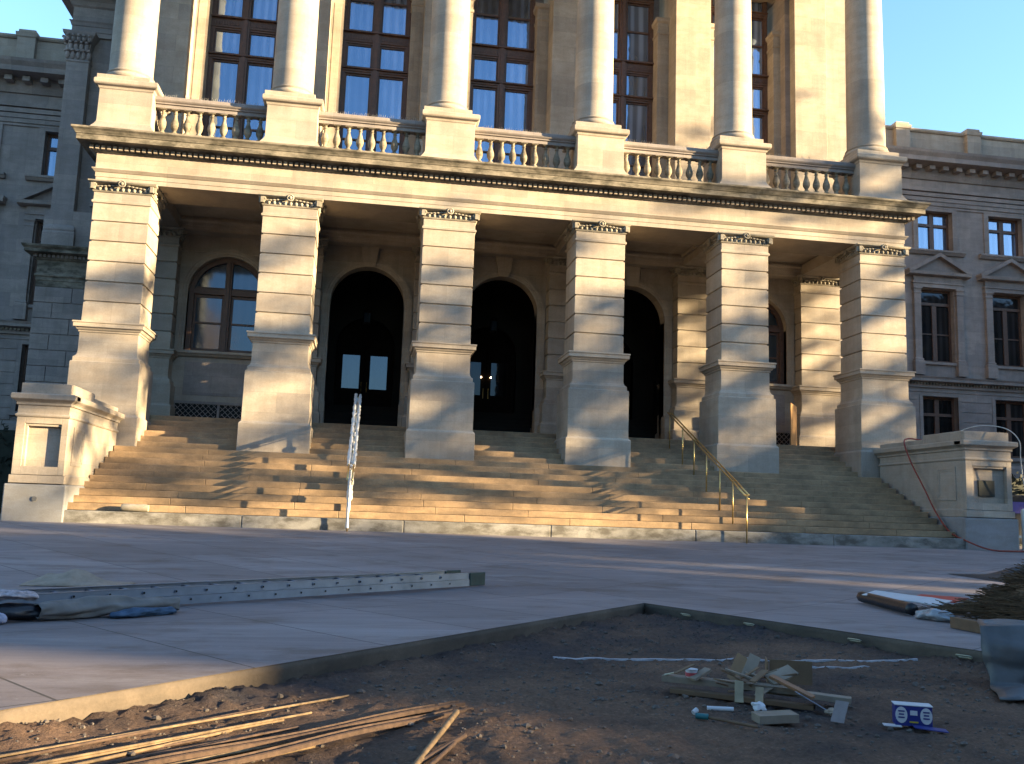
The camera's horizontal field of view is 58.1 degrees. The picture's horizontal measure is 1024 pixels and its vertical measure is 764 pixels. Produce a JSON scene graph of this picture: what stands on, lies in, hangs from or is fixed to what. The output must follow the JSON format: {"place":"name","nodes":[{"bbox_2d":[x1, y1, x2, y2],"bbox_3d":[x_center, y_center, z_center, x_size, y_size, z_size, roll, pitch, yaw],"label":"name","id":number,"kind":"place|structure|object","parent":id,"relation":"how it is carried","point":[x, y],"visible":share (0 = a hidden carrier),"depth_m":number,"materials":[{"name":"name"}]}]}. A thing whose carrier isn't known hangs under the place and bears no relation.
{"place":"outdoors","nodes":[
{"label":"outdoors","id":0,"kind":"place"},
{"bbox_2d":[19,569,135,586],"bbox_3d":[-4.693,2.118,10.011,1.050,0.177,0.501,3,-8,-9],"label":"folded cloth","id":1,"kind":"object","parent":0,"point":[74,577],"visible":0.84,"depth_m":9.89,"materials":[{"name":"fabric"}]},
{"bbox_2d":[0,520,1023,709],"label":"plaza pavement","id":2,"kind":"structure","parent":0,"point":[530,578],"depth_m":11.43,"materials":[{"name":"concrete"}]},
{"bbox_2d":[0,613,6,623],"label":"folded cloth","id":3,"kind":"object","parent":2,"relation":"on","point":[3,617],"visible":1,"depth_m":6.74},
{"bbox_2d":[0,420,15,513],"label":"hedge","id":4,"kind":"object","parent":2,"relation":"on","point":[7,438],"visible":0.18,"depth_m":24.12,"materials":[{"name":"green plant"}]},
{"bbox_2d":[0,603,43,620],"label":"dark bag","id":5,"kind":"object","parent":2,"relation":"on","point":[19,611],"visible":0.53,"depth_m":6.93,"materials":[{"name":"black plastic"}]},
{"bbox_2d":[0,589,38,600],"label":"folded cloth","id":6,"kind":"object","parent":5,"relation":"on","point":[26,595],"visible":1,"depth_m":6.96,"materials":[{"name":"fabric"}]},
{"bbox_2d":[0,383,124,521],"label":"stair pedestal","id":7,"kind":"object","parent":2,"relation":"on","point":[65,440],"visible":0.96,"depth_m":18.84,"materials":[{"name":"stone"}]},
{"bbox_2d":[34,595,179,619],"bbox_3d":[-3.248,1.803,7.445,0.223,0.170,1.185,-5,-10,39],"label":"canvas roll","id":8,"kind":"object","parent":2,"relation":"on","point":[88,607],"visible":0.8,"depth_m":7.29,"materials":[{"name":"fabric"}]},
{"bbox_2d":[109,606,176,617],"bbox_3d":[-3.012,1.872,7.534,0.186,0.076,0.587,-4,-10,35],"label":"folded cloth","id":9,"kind":"object","parent":2,"relation":"on","point":[137,612],"visible":1,"depth_m":7.45,"materials":[{"name":"fabric"}]},
{"bbox_2d":[0,570,484,603],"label":"extension ladder","id":10,"kind":"object","parent":2,"relation":"on","point":[193,592],"visible":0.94,"depth_m":9.14,"materials":[{"name":"metal"}]},
{"bbox_2d":[0,0,1023,478],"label":"capitol building","id":11,"kind":"structure","parent":2,"relation":"on","point":[600,232],"depth_m":27.90,"materials":[{"name":"stone"}]},
{"bbox_2d":[0,124,5,178],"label":"window","id":12,"kind":"structure","parent":11,"relation":"in","point":[2,174],"depth_m":33.64,"materials":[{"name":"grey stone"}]},
{"bbox_2d":[0,193,7,204],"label":"window","id":13,"kind":"structure","parent":11,"relation":"in","point":[3,199],"depth_m":33.19,"materials":[{"name":"grey glass"}]},
{"bbox_2d":[8,342,28,414],"bbox_3d":[-16.725,-0.049,32.947,2.000,2.600,0.480,3,-8,-9],"label":"window","id":14,"kind":"structure","parent":11,"relation":"in","point":[13,411],"depth_m":32.74,"materials":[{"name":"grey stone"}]},
{"bbox_2d":[12,183,52,319],"bbox_3d":[-16.546,-4.737,33.481,2.880,5.200,0.700,3,-8,-9],"label":"window","id":15,"kind":"structure","parent":11,"relation":"in","point":[37,200],"depth_m":33.28,"materials":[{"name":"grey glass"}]},
{"bbox_2d":[25,128,58,182],"bbox_3d":[-16.437,-8.289,34.063,2.600,2.040,0.540,3,-8,-9],"label":"window","id":16,"kind":"structure","parent":11,"relation":"in","point":[51,152],"depth_m":33.92,"materials":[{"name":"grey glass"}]},
{"bbox_2d":[175,259,258,359],"bbox_3d":[-8.636,-2.237,27.854,2.820,3.130,0.500,3,-8,-9],"label":"window","id":17,"kind":"structure","parent":11,"relation":"in","point":[223,293],"depth_m":27.98,"materials":[{"name":"brown glass"}]},
{"bbox_2d":[202,0,278,140],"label":"window","id":18,"kind":"structure","parent":11,"relation":"in","point":[241,52],"depth_m":30.11,"materials":[{"name":"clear glass"}]},
{"bbox_2d":[335,339,365,405],"bbox_3d":[-5.531,-0.289,31.571,0.920,2.355,0.137,3,-8,-9],"label":"door","id":19,"kind":"structure","parent":11,"relation":"in","point":[351,353],"depth_m":31.61,"materials":[{"name":"brown wood"}]},
{"bbox_2d":[338,0,411,153],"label":"window","id":20,"kind":"structure","parent":11,"relation":"in","point":[376,39],"depth_m":30.79,"materials":[{"name":"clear glass"}]},
{"bbox_2d":[363,341,392,406],"bbox_3d":[-4.603,-0.238,31.712,0.920,2.355,0.137,3,-8,-9],"label":"door","id":21,"kind":"structure","parent":11,"relation":"in","point":[379,355],"depth_m":31.74,"materials":[{"name":"brown wood"}]},
{"bbox_2d":[470,347,486,411],"bbox_3d":[-1.385,-0.059,32.202,0.920,2.355,0.137,3,-8,-9],"label":"door","id":22,"kind":"structure","parent":11,"relation":"in","point":[477,360],"depth_m":32.28,"materials":[{"name":"brown wood"}]},
{"bbox_2d":[485,348,512,412],"bbox_3d":[-0.457,-0.007,32.343,0.920,2.355,0.137,3,-8,-9],"label":"door","id":23,"kind":"structure","parent":11,"relation":"in","point":[498,389],"depth_m":32.38,"materials":[{"name":"brown wood"}]},
{"bbox_2d":[469,0,535,165],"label":"window","id":24,"kind":"structure","parent":11,"relation":"in","point":[503,31],"depth_m":31.47,"materials":[{"name":"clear glass"}]},
{"bbox_2d":[623,360,627,386],"bbox_3d":[3.684,0.227,33.002,0.920,2.355,0.080,3,-8,-9],"label":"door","id":25,"kind":"structure","parent":11,"relation":"in","point":[625,374],"depth_m":33.11,"materials":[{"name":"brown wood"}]},
{"bbox_2d":[612,0,653,176],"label":"window","id":26,"kind":"structure","parent":11,"relation":"in","point":[633,63],"depth_m":32.21,"materials":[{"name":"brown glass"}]},
{"bbox_2d":[711,0,768,154],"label":"window","id":27,"kind":"structure","parent":11,"relation":"in","point":[759,14],"depth_m":33.03,"materials":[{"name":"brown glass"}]},
{"bbox_2d":[766,303,796,390],"bbox_3d":[7.948,-1.315,30.378,2.820,3.130,0.500,3,-8,-9],"label":"window","id":28,"kind":"structure","parent":11,"relation":"in","point":[775,344],"depth_m":30.65,"materials":[{"name":"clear glass"}]},
{"bbox_2d":[790,403,796,444],"bbox_3d":[8.777,1.385,28.733,0.024,1.360,1.100,-2,-9,26],"label":"plywood sheet","id":29,"kind":"object","parent":11,"relation":"on","point":[793,424],"visible":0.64,"depth_m":28.64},
{"bbox_2d":[909,208,965,257],"bbox_3d":[17.984,-6.375,39.302,2.600,2.040,0.540,3,-8,-9],"label":"window","id":30,"kind":"structure","parent":11,"relation":"in","point":[930,231],"depth_m":39.43,"materials":[{"name":"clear glass"}]},
{"bbox_2d":[905,253,972,377],"bbox_3d":[17.875,-2.823,38.719,2.880,5.200,0.700,3,-8,-9],"label":"window","id":31,"kind":"structure","parent":11,"relation":"in","point":[932,339],"depth_m":38.79,"materials":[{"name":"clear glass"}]},
{"bbox_2d":[919,394,962,439],"bbox_3d":[17.696,1.865,38.185,2.000,2.600,0.480,3,-8,-9],"label":"window","id":32,"kind":"structure","parent":11,"relation":"in","point":[936,414],"depth_m":38.39,"materials":[{"name":"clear glass"}]},
{"bbox_2d":[976,259,1023,378],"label":"window","id":33,"kind":"structure","parent":11,"relation":"in","point":[1002,314],"depth_m":39.30,"materials":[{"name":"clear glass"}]},
{"bbox_2d":[978,213,1023,262],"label":"window","id":34,"kind":"structure","parent":11,"relation":"in","point":[1000,236],"depth_m":39.93,"materials":[{"name":"clear glass"}]},
{"bbox_2d":[992,398,1023,461],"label":"window","id":35,"kind":"structure","parent":11,"relation":"in","point":[1008,415],"depth_m":38.89,"materials":[{"name":"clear glass"}]},
{"bbox_2d":[63,415,965,548],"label":"entrance steps","id":36,"kind":"structure","parent":2,"relation":"on","point":[183,471],"depth_m":21.89,"materials":[{"name":"stone"}]},
{"bbox_2d":[121,504,148,511],"bbox_3d":[-7.778,2.597,19.016,0.536,0.163,0.163,3,-8,-9],"label":"stone offcut","id":37,"kind":"object","parent":36,"relation":"on","point":[134,507],"visible":1,"depth_m":18.96,"materials":[{"name":"stone"}]},
{"bbox_2d":[345,393,361,531],"bbox_3d":[-3.824,1.718,22.221,0.220,3.606,5.654,3,-8,-9],"label":"handrail","id":38,"kind":"object","parent":36,"relation":"on","point":[352,451],"visible":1,"depth_m":21.01,"materials":[{"name":"white metal"}]},
{"bbox_2d":[667,411,748,543],"bbox_3d":[4.868,2.228,23.493,0.138,3.539,5.525,3,-8,-9],"label":"handrail","id":39,"kind":"object","parent":36,"relation":"on","point":[720,470],"visible":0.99,"depth_m":22.84,"materials":[{"name":"gold metal"}]},
{"bbox_2d":[856,591,918,615],"bbox_3d":[4.216,2.491,10.407,0.130,0.130,1.471,2,-8,1],"label":"black tube","id":40,"kind":"object","parent":2,"relation":"on","point":[905,607],"visible":0.99,"depth_m":10.20,"materials":[{"name":"plastic"}]},
{"bbox_2d":[862,590,951,605],"bbox_3d":[4.423,2.426,10.372,0.198,0.066,1.240,4,-8,-17],"label":"paper sheet","id":41,"kind":"object","parent":40,"relation":"on","point":[916,599],"visible":0.84,"depth_m":10.25,"materials":[{"name":"paper"}]},
{"bbox_2d":[916,594,968,602],"bbox_3d":[4.667,2.373,10.112,0.200,0.072,0.681,5,-8,-19],"label":"paper sheet","id":42,"kind":"object","parent":41,"relation":"on","point":[953,599],"visible":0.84,"depth_m":10.05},
{"bbox_2d":[915,608,954,621],"bbox_3d":[4.271,2.348,9.320,0.212,0.124,0.429,9,-10,-40],"label":"plastic bag","id":43,"kind":"object","parent":2,"relation":"on","point":[935,614],"visible":0.85,"depth_m":9.24,"materials":[{"name":"plastic"}]},
{"bbox_2d":[872,431,1019,550],"bbox_3d":[11.053,2.897,23.746,1.440,2.965,4.010,3,-8,-9],"label":"stair pedestal","id":44,"kind":"object","parent":2,"relation":"on","point":[965,477],"visible":0.87,"depth_m":22.10,"materials":[{"name":"stone"}]},
{"bbox_2d":[903,438,1023,551],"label":"hose","id":45,"kind":"object","parent":44,"relation":"on","point":[937,513],"visible":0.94,"depth_m":22.62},
{"bbox_2d":[961,425,1023,484],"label":"cable","id":46,"kind":"object","parent":44,"relation":"on","point":[1016,437],"visible":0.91,"depth_m":21.93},
{"bbox_2d":[950,617,979,632],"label":"timber beam","id":47,"kind":"structure","parent":2,"relation":"on","point":[966,624],"depth_m":8.50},
{"bbox_2d":[917,559,1023,619],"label":"brush pile","id":48,"kind":"object","parent":2,"relation":"on","point":[1005,601],"visible":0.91,"depth_m":8.94,"materials":[{"name":"plant"}]},
{"bbox_2d":[1011,495,1023,543],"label":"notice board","id":49,"kind":"object","parent":2,"relation":"on","point":[1018,503],"visible":0.12,"depth_m":22.80,"materials":[{"name":"purple plastic"}]},
{"bbox_2d":[1012,472,1023,545],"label":"hedge","id":50,"kind":"object","parent":2,"relation":"on","point":[1017,487],"visible":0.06,"depth_m":29.10,"materials":[{"name":"green plant"}]},
{"bbox_2d":[0,612,1023,763],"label":"dirt bed","id":51,"kind":"object","parent":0,"point":[713,744],"visible":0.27,"depth_m":5.06,"materials":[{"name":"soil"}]},
{"bbox_2d":[0,720,193,758],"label":"wooden lath","id":52,"kind":"object","parent":51,"relation":"on","point":[128,732],"visible":0.21,"depth_m":4.33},
{"bbox_2d":[0,707,263,761],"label":"wooden lath","id":53,"kind":"object","parent":51,"relation":"on","point":[73,745],"visible":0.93,"depth_m":3.97,"materials":[{"name":"wood"}]},
{"bbox_2d":[66,737,204,763],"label":"wooden lath","id":54,"kind":"object","parent":51,"relation":"on","point":[185,742],"visible":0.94,"depth_m":4.07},
{"bbox_2d":[73,729,232,763],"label":"wooden lath","id":55,"kind":"object","parent":51,"relation":"on","point":[142,750],"visible":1,"depth_m":3.95,"materials":[{"name":"wood"}]},
{"bbox_2d":[45,719,283,763],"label":"wooden lath","id":56,"kind":"object","parent":51,"relation":"on","point":[124,750],"visible":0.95,"depth_m":3.98,"materials":[{"name":"wood"}]},
{"bbox_2d":[28,711,311,763],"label":"wooden lath","id":57,"kind":"object","parent":56,"relation":"on","point":[156,741],"visible":1,"depth_m":4.08,"materials":[{"name":"wood"}]},
{"bbox_2d":[0,695,348,757],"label":"wooden lath","id":58,"kind":"object","parent":51,"relation":"on","point":[160,728],"visible":0.99,"depth_m":4.37,"materials":[{"name":"wood"}]},
{"bbox_2d":[95,726,298,763],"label":"wooden lath","id":59,"kind":"object","parent":51,"relation":"on","point":[127,759],"visible":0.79,"depth_m":3.98,"materials":[{"name":"wood"}]},
{"bbox_2d":[137,732,263,759],"bbox_3d":[-1.592,1.528,3.658,0.014,0.039,1.595,-3,-10,32],"label":"wooden lath","id":60,"kind":"object","parent":51,"relation":"on","point":[232,740],"visible":0.6,"depth_m":4.12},
{"bbox_2d":[247,745,315,762],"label":"wooden lath","id":61,"kind":"object","parent":51,"relation":"on","point":[294,751],"visible":0.26,"depth_m":4.04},
{"bbox_2d":[118,700,465,763],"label":"wooden boards","id":62,"kind":"object","parent":51,"relation":"on","point":[214,750],"visible":0.97,"depth_m":4.19,"materials":[{"name":"wood"}]},
{"bbox_2d":[169,742,289,763],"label":"wooden lath","id":63,"kind":"object","parent":62,"relation":"on","point":[217,755],"visible":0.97,"depth_m":3.90,"materials":[{"name":"wood"}]},
{"bbox_2d":[194,705,473,763],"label":"wooden boards","id":64,"kind":"object","parent":51,"relation":"on","point":[290,747],"visible":0.96,"depth_m":4.15,"materials":[{"name":"wood"}]},
{"bbox_2d":[403,720,413,726],"bbox_3d":[-0.520,1.695,4.574,0.062,0.032,0.087,8,-10,-38],"label":"stone","id":65,"kind":"object","parent":51,"relation":"on","point":[410,724],"visible":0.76,"depth_m":4.54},
{"bbox_2d":[412,709,459,763],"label":"wooden stake","id":66,"kind":"object","parent":51,"relation":"on","point":[437,737],"visible":0.99,"depth_m":4.19,"materials":[{"name":"wood"}]},
{"bbox_2d":[429,741,456,763],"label":"wooden lath","id":67,"kind":"object","parent":51,"relation":"on","point":[442,754],"visible":1,"depth_m":3.97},
{"bbox_2d":[421,733,466,763],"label":"wooden lath","id":68,"kind":"object","parent":51,"relation":"on","point":[439,750],"visible":0.82,"depth_m":4.03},
{"bbox_2d":[691,707,708,719],"bbox_3d":[1.011,1.783,4.958,0.091,0.056,0.050,-1,-8,18],"label":"bottle","id":69,"kind":"object","parent":51,"relation":"on","point":[702,716],"visible":1,"depth_m":4.94,"materials":[{"name":"teal plastic"}]},
{"bbox_2d":[707,706,733,711],"bbox_3d":[1.166,1.830,5.161,0.146,0.028,0.026,1,-8,7],"label":"paper roll","id":70,"kind":"object","parent":51,"relation":"on","point":[722,708],"visible":1,"depth_m":5.15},
{"bbox_2d":[708,716,757,727],"bbox_3d":[1.157,1.786,4.839,0.284,0.016,0.016,-5,-11,41],"label":"stick","id":71,"kind":"object","parent":51,"relation":"on","point":[732,722],"visible":1,"depth_m":4.83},
{"bbox_2d":[553,656,917,661],"bbox_3d":[1.770,2.141,7.105,2.950,0.044,0.065,3,-8,-8],"label":"white strip","id":72,"kind":"object","parent":51,"relation":"on","point":[690,659],"visible":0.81,"depth_m":7.02,"materials":[{"name":"plastic"}]},
{"bbox_2d":[727,653,747,680],"bbox_3d":[1.417,1.797,5.788,0.073,0.173,0.158,4,-8,-14],"label":"cardboard piece","id":73,"kind":"object","parent":51,"relation":"on","point":[739,662],"visible":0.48,"depth_m":5.79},
{"bbox_2d":[735,681,743,702],"bbox_3d":[1.296,1.769,5.262,0.050,0.118,0.061,0,-8,12],"label":"timber offcut","id":74,"kind":"object","parent":51,"relation":"on","point":[739,692],"visible":1,"depth_m":5.25,"materials":[{"name":"yellow wood"}]},
{"bbox_2d":[670,687,814,710],"bbox_3d":[1.340,1.858,5.410,0.840,0.029,0.061,-2,-9,28],"label":"plank","id":75,"kind":"object","parent":51,"relation":"on","point":[750,699],"visible":0.92,"depth_m":5.40,"materials":[{"name":"wood"}]},
{"bbox_2d":[662,673,797,694],"bbox_3d":[1.303,1.813,5.533,0.800,0.038,0.092,-1,-9,22],"label":"plank","id":76,"kind":"object","parent":75,"relation":"on","point":[706,681],"visible":0.75,"depth_m":5.52,"materials":[{"name":"wood"}]},
{"bbox_2d":[674,664,694,673],"bbox_3d":[1.034,1.721,5.529,0.125,0.056,0.033,4,-8,-11],"label":"wood splinter","id":77,"kind":"object","parent":76,"relation":"on","point":[683,669],"visible":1,"depth_m":5.52,"materials":[{"name":"wood"}]},
{"bbox_2d":[685,668,697,677],"bbox_3d":[1.092,1.771,5.607,0.080,0.050,0.078,3,-8,-9],"label":"paper cup","id":78,"kind":"object","parent":76,"relation":"on","point":[689,672],"visible":0.81,"depth_m":5.58,"materials":[{"name":"white paper"}]},
{"bbox_2d":[688,667,711,680],"bbox_3d":[1.137,1.768,5.574,0.134,0.067,0.062,6,-9,-29],"label":"timber offcut","id":79,"kind":"object","parent":76,"relation":"on","point":[704,671],"visible":1,"depth_m":5.56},
{"bbox_2d":[713,678,734,683],"bbox_3d":[1.244,1.750,5.392,0.147,0.039,0.039,7,-9,-30],"label":"wood splinter","id":80,"kind":"object","parent":76,"relation":"on","point":[723,681],"visible":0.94,"depth_m":5.37,"materials":[{"name":"wood"}]},
{"bbox_2d":[721,668,734,676],"bbox_3d":[1.272,1.712,5.429,0.079,0.040,0.044,0,-8,13],"label":"wood splinter","id":81,"kind":"object","parent":80,"relation":"on","point":[727,672],"visible":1,"depth_m":5.41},
{"bbox_2d":[725,668,752,678],"bbox_3d":[1.338,1.716,5.410,0.172,0.056,0.024,0,-8,16],"label":"wood splinter","id":82,"kind":"object","parent":80,"relation":"on","point":[738,673],"visible":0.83,"depth_m":5.41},
{"bbox_2d":[740,666,759,678],"bbox_3d":[1.407,1.719,5.449,0.140,0.062,0.022,6,-9,-29],"label":"wood splinter","id":83,"kind":"object","parent":82,"relation":"on","point":[751,671],"visible":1,"depth_m":5.45,"materials":[{"name":"wood"}]},
{"bbox_2d":[749,669,767,682],"bbox_3d":[1.435,1.710,5.356,0.039,0.055,0.164,-5,-11,42],"label":"wood splinter","id":84,"kind":"object","parent":82,"relation":"on","point":[758,676],"visible":1,"depth_m":5.35,"materials":[{"name":"wood"}]},
{"bbox_2d":[764,664,798,684],"bbox_3d":[1.613,1.756,5.519,0.185,0.108,0.098,5,-8,-18],"label":"timber offcut","id":85,"kind":"object","parent":76,"relation":"on","point":[786,669],"visible":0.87,"depth_m":5.52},
{"bbox_2d":[781,673,796,675],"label":"wood splinter","id":86,"kind":"object","parent":85,"relation":"on","point":[793,674],"visible":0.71,"depth_m":5.49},
{"bbox_2d":[754,687,773,695],"bbox_3d":[1.469,1.804,5.375,0.128,0.044,0.048,8,-10,-36],"label":"wood splinter","id":87,"kind":"object","parent":75,"relation":"on","point":[766,690],"visible":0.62,"depth_m":5.38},
{"bbox_2d":[751,701,766,710],"bbox_3d":[1.381,1.820,5.159,0.080,0.061,0.077,3,-8,-9],"label":"paper scrap","id":88,"kind":"object","parent":51,"relation":"on","point":[758,705],"visible":0.81,"depth_m":5.13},
{"bbox_2d":[755,687,763,702],"bbox_3d":[1.402,1.788,5.225,0.045,0.110,0.048,-2,-9,24],"label":"timber offcut","id":89,"kind":"object","parent":51,"relation":"on","point":[759,693],"visible":0.65,"depth_m":5.22,"materials":[{"name":"yellow wood"}]},
{"bbox_2d":[751,710,798,724],"bbox_3d":[1.413,1.800,4.949,0.226,0.054,0.128,3,-8,-9],"label":"timber offcut","id":90,"kind":"object","parent":51,"relation":"on","point":[775,717],"visible":1,"depth_m":4.90,"materials":[{"name":"wood"}]},
{"bbox_2d":[765,656,811,685],"bbox_3d":[1.842,1.921,6.146,0.286,0.155,0.239,0,-8,12],"label":"cardboard box","id":91,"kind":"object","parent":51,"relation":"on","point":[803,669],"visible":0.71,"depth_m":6.03,"materials":[{"name":"cardboard"}]},
{"bbox_2d":[766,691,850,704],"bbox_3d":[1.716,1.835,5.412,0.521,0.048,0.082,-1,-9,21],"label":"plank","id":92,"kind":"object","parent":51,"relation":"on","point":[826,697],"visible":0.58,"depth_m":5.34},
{"bbox_2d":[795,691,825,709],"bbox_3d":[1.696,1.807,5.218,0.160,0.090,0.102,2,-8,-1],"label":"stick","id":93,"kind":"object","parent":51,"relation":"on","point":[810,700],"visible":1,"depth_m":5.17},
{"bbox_2d":[769,674,814,699],"bbox_3d":[1.613,1.757,5.314,0.248,0.103,0.071,-3,-10,33],"label":"timber offcut","id":94,"kind":"object","parent":93,"relation":"on","point":[789,685],"visible":0.98,"depth_m":5.30,"materials":[{"name":"beige wood"}]},
{"bbox_2d":[824,707,833,715],"bbox_3d":[1.783,1.843,5.156,0.057,0.041,0.059,8,-10,-37],"label":"paper scrap","id":95,"kind":"object","parent":51,"relation":"on","point":[829,711],"visible":0.69,"depth_m":5.14,"materials":[{"name":"beige paper"}]},
{"bbox_2d":[831,700,848,723],"bbox_3d":[1.759,1.771,4.947,0.072,0.098,0.105,-4,-10,35],"label":"cardboard piece","id":96,"kind":"object","parent":51,"relation":"on","point":[839,711],"visible":1,"depth_m":4.94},
{"bbox_2d":[812,665,869,668],"bbox_3d":[2.414,2.137,6.901,0.601,0.032,0.025,3,-8,-6],"label":"white strip","id":97,"kind":"object","parent":51,"relation":"on","point":[855,667],"visible":0.63,"depth_m":6.90,"materials":[{"name":"plastic"}]},
{"bbox_2d":[847,638,861,642],"bbox_3d":[2.971,2.238,7.989,0.045,0.031,0.137,7,-10,-34],"label":"dowel loop","id":98,"kind":"object","parent":51,"relation":"on","point":[854,640],"visible":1,"depth_m":7.99,"materials":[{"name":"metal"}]},
{"bbox_2d":[882,701,948,732],"bbox_3d":[2.140,1.781,4.913,0.307,0.110,0.188,0,-8,13],"label":"carton","id":99,"kind":"object","parent":51,"relation":"on","point":[915,715],"visible":1,"depth_m":4.91,"materials":[{"name":"cardboard"}]},
{"bbox_2d":[955,654,972,658],"bbox_3d":[3.533,2.146,7.204,0.045,0.031,0.137,7,-10,-34],"label":"dowel loop","id":100,"kind":"object","parent":51,"relation":"on","point":[961,655],"visible":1,"depth_m":7.20,"materials":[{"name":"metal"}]},
{"bbox_2d":[977,618,1023,700],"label":"draped sheet","id":101,"kind":"object","parent":51,"relation":"on","point":[1002,644],"visible":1,"depth_m":6.17,"materials":[{"name":"fabric"}]},
{"bbox_2d":[0,0,1023,138],"label":"sky","id":102,"kind":"structure","parent":0,"point":[949,65],"materials":[{"name":"blue"}]},
{"bbox_2d":[947,566,1023,581],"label":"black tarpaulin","id":103,"kind":"object","parent":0,"point":[997,574],"visible":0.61,"depth_m":15.07,"materials":[{"name":"plastic"}]},
{"bbox_2d":[1021,509,1023,550],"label":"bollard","id":104,"kind":"object","parent":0,"point":[1022,520],"visible":0.93,"depth_m":21.93,"materials":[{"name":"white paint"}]},
{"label":"wood splinter","id":105,"kind":"object","parent":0,"visible":0},
{"bbox_2d":[714,681,727,686],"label":"wood splinter","id":106,"kind":"object","parent":105,"relation":"on","point":[720,683],"visible":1,"depth_m":5.40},
{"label":"wood splinter","id":107,"kind":"object","parent":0,"visible":0},
{"bbox_2d":[734,675,751,686],"bbox_3d":[1.387,1.783,5.492,0.110,0.048,0.050,-5,-10,39],"label":"wood splinter","id":108,"kind":"object","parent":107,"relation":"on","point":[745,681],"visible":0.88,"depth_m":5.49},
{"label":"wood splinter","id":109,"kind":"object","parent":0,"visible":0},
{"bbox_2d":[742,653,760,679],"bbox_3d":[1.450,1.731,5.598,0.135,0.154,0.064,9,-11,-40],"label":"timber offcut","id":110,"kind":"object","parent":109,"relation":"on","point":[752,661],"visible":0.68,"depth_m":5.60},
{"label":"ground","id":111,"kind":"structure","parent":0,"visible":0},
{"bbox_2d":[0,603,982,723],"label":"plaza edge","id":112,"kind":"object","parent":111,"relation":"on","point":[83,708],"visible":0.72,"depth_m":6.33,"materials":[{"name":"concrete"}]}
]}

